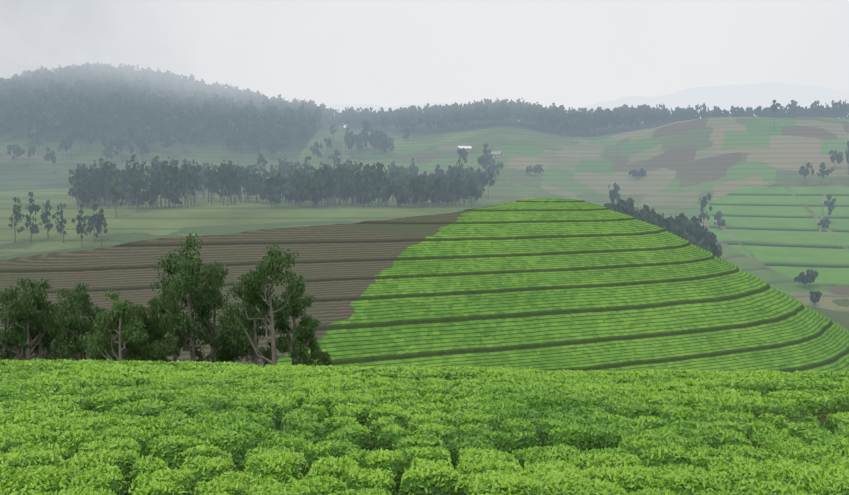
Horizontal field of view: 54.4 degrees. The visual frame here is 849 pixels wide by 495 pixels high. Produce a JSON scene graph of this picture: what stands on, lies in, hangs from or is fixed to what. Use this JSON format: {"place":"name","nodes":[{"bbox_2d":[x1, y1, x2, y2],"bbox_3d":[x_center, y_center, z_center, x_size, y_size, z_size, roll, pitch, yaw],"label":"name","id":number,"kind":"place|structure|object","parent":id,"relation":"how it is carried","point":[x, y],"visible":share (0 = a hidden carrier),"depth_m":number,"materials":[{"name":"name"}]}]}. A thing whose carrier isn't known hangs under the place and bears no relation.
{"place":"outdoors","nodes":[
{"label":"outdoors","id":0,"kind":"place"},
{"bbox_2d":[0,198,848,372],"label":"dome hill","id":1,"kind":"structure","parent":0,"point":[550,284],"depth_m":170.43,"materials":[{"name":"green plant"}]},
{"bbox_2d":[0,285,46,360],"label":"eucalyptus tree","id":2,"kind":"object","parent":1,"relation":"on","point":[5,299],"visible":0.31,"depth_m":72.48,"materials":[{"name":"green plant"}]},
{"bbox_2d":[0,279,58,360],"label":"eucalyptus tree","id":3,"kind":"object","parent":1,"relation":"on","point":[7,341],"visible":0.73,"depth_m":69.23,"materials":[{"name":"green plant"}]},
{"bbox_2d":[1,277,65,359],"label":"eucalyptus tree","id":4,"kind":"object","parent":1,"relation":"on","point":[22,281],"visible":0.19,"depth_m":74.32,"materials":[{"name":"green plant"}]},
{"bbox_2d":[0,278,68,359],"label":"eucalyptus tree","id":5,"kind":"object","parent":1,"relation":"on","point":[41,319],"visible":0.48,"depth_m":71.48,"materials":[{"name":"green plant"}]},
{"bbox_2d":[34,288,89,360],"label":"eucalyptus tree","id":6,"kind":"object","parent":1,"relation":"on","point":[47,351],"visible":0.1,"depth_m":82.16,"materials":[{"name":"green plant"}]},
{"bbox_2d":[50,282,98,360],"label":"eucalyptus tree","id":7,"kind":"object","parent":1,"relation":"on","point":[56,345],"visible":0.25,"depth_m":69.89,"materials":[{"name":"green plant"}]},
{"bbox_2d":[53,291,104,360],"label":"eucalyptus tree","id":8,"kind":"object","parent":1,"relation":"on","point":[67,320],"visible":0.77,"depth_m":67.79,"materials":[{"name":"green plant"}]},
{"bbox_2d":[74,320,117,360],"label":"eucalyptus tree","id":9,"kind":"object","parent":1,"relation":"on","point":[79,343],"visible":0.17,"depth_m":66.84,"materials":[{"name":"green plant"}]},
{"bbox_2d":[78,289,148,360],"bbox_3d":[-23.473,7.800,61.976,4.927,9.236,4.427,4,6,44],"label":"eucalyptus tree","id":10,"kind":"object","parent":1,"relation":"on","point":[110,321],"visible":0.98,"depth_m":61.66,"materials":[{"name":"green plant"}]},
{"bbox_2d":[105,300,152,360],"bbox_3d":[-23.343,8.777,64.974,3.168,9.196,4.820,1,5,19],"label":"eucalyptus tree","id":11,"kind":"object","parent":1,"relation":"on","point":[134,348],"visible":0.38,"depth_m":64.69,"materials":[{"name":"green plant"}]},
{"bbox_2d":[138,307,168,361],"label":"eucalyptus tree","id":12,"kind":"object","parent":1,"relation":"on","point":[152,329],"visible":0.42,"depth_m":66.42,"materials":[{"name":"green plant"}]},
{"bbox_2d":[135,333,180,361],"bbox_3d":[-20.476,9.608,63.679,3.198,6.055,3.477,0,4,1],"label":"bush","id":13,"kind":"object","parent":1,"relation":"on","point":[155,350],"visible":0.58,"depth_m":62.79,"materials":[{"name":"green plant"}]},
{"bbox_2d":[151,287,197,361],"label":"eucalyptus tree","id":14,"kind":"object","parent":1,"relation":"on","point":[181,340],"visible":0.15,"depth_m":70.48,"materials":[{"name":"green plant"}]},
{"bbox_2d":[147,233,227,361],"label":"eucalyptus tree","id":15,"kind":"object","parent":1,"relation":"on","point":[190,277],"visible":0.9,"depth_m":66.85,"materials":[{"name":"green plant"}]},
{"bbox_2d":[186,269,233,362],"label":"eucalyptus tree","id":16,"kind":"object","parent":1,"relation":"on","point":[211,327],"visible":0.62,"depth_m":69.59,"materials":[{"name":"green plant"}]},
{"bbox_2d":[198,315,235,361],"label":"eucalyptus tree","id":17,"kind":"object","parent":1,"relation":"on","point":[219,319],"visible":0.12,"depth_m":75.73,"materials":[{"name":"green plant"}]},
{"bbox_2d":[216,297,267,363],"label":"eucalyptus tree","id":18,"kind":"object","parent":1,"relation":"on","point":[229,354],"visible":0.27,"depth_m":71.60,"materials":[{"name":"green plant"}]},
{"bbox_2d":[226,288,278,366],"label":"eucalyptus tree","id":19,"kind":"object","parent":1,"relation":"on","point":[248,324],"visible":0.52,"depth_m":70.11,"materials":[{"name":"green plant"}]},
{"bbox_2d":[202,244,308,364],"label":"eucalyptus tree","id":20,"kind":"object","parent":1,"relation":"on","point":[250,280],"visible":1,"depth_m":66.92,"materials":[{"name":"green plant"}]},
{"bbox_2d":[272,269,319,364],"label":"eucalyptus tree","id":21,"kind":"object","parent":1,"relation":"on","point":[281,343],"visible":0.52,"depth_m":71.36,"materials":[{"name":"green plant"}]},
{"bbox_2d":[288,319,333,365],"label":"eucalyptus tree","id":22,"kind":"object","parent":1,"relation":"on","point":[304,333],"visible":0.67,"depth_m":67.03,"materials":[{"name":"green plant"}]},
{"bbox_2d":[0,82,848,311],"bbox_3d":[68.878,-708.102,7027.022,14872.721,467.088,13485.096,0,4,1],"label":"terrain","id":23,"kind":"structure","parent":0,"point":[764,199],"depth_m":623.17,"materials":[{"name":"green plant"}]},
{"bbox_2d":[8,171,184,246],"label":"trees","id":24,"kind":"object","parent":23,"relation":"on","point":[96,220],"visible":0.96,"depth_m":358.51,"materials":[{"name":"green plant"}]},
{"bbox_2d":[68,153,484,210],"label":"valley treeline","id":25,"kind":"object","parent":23,"relation":"on","point":[366,184],"visible":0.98,"depth_m":460.95,"materials":[{"name":"green plant"}]},
{"bbox_2d":[0,61,848,225],"bbox_3d":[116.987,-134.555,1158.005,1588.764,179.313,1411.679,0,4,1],"label":"hill forest","id":26,"kind":"object","parent":23,"relation":"on","point":[232,112],"visible":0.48,"depth_m":785.13,"materials":[{"name":"green plant"}]},
{"bbox_2d":[457,146,471,151],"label":"farmhouse","id":27,"kind":"object","parent":23,"relation":"on","point":[466,148],"visible":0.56,"depth_m":726.30,"materials":[{"name":"white"}]},
{"bbox_2d":[491,151,501,157],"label":"farmhouse","id":28,"kind":"object","parent":23,"relation":"on","point":[496,154],"visible":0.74,"depth_m":700.76,"materials":[{"name":"grey"}]},
{"bbox_2d":[405,164,830,305],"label":"hedgerow trees","id":29,"kind":"object","parent":23,"relation":"on","point":[809,277],"visible":0.83,"depth_m":476.66,"materials":[{"name":"green plant"}]},
{"bbox_2d":[604,197,721,257],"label":"row of trees","id":30,"kind":"object","parent":23,"relation":"on","point":[693,231],"visible":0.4,"depth_m":372.53,"materials":[{"name":"green plant"}]},
{"bbox_2d":[0,359,848,494],"bbox_3d":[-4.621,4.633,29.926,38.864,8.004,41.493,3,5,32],"label":"tea bushes","id":31,"kind":"object","parent":0,"point":[509,479],"visible":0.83,"depth_m":13.43,"materials":[{"name":"green plant"}]},
{"bbox_2d":[0,0,848,110],"label":"sky","id":32,"kind":"structure","parent":0,"point":[575,54],"materials":[{"name":"white"}]}
]}

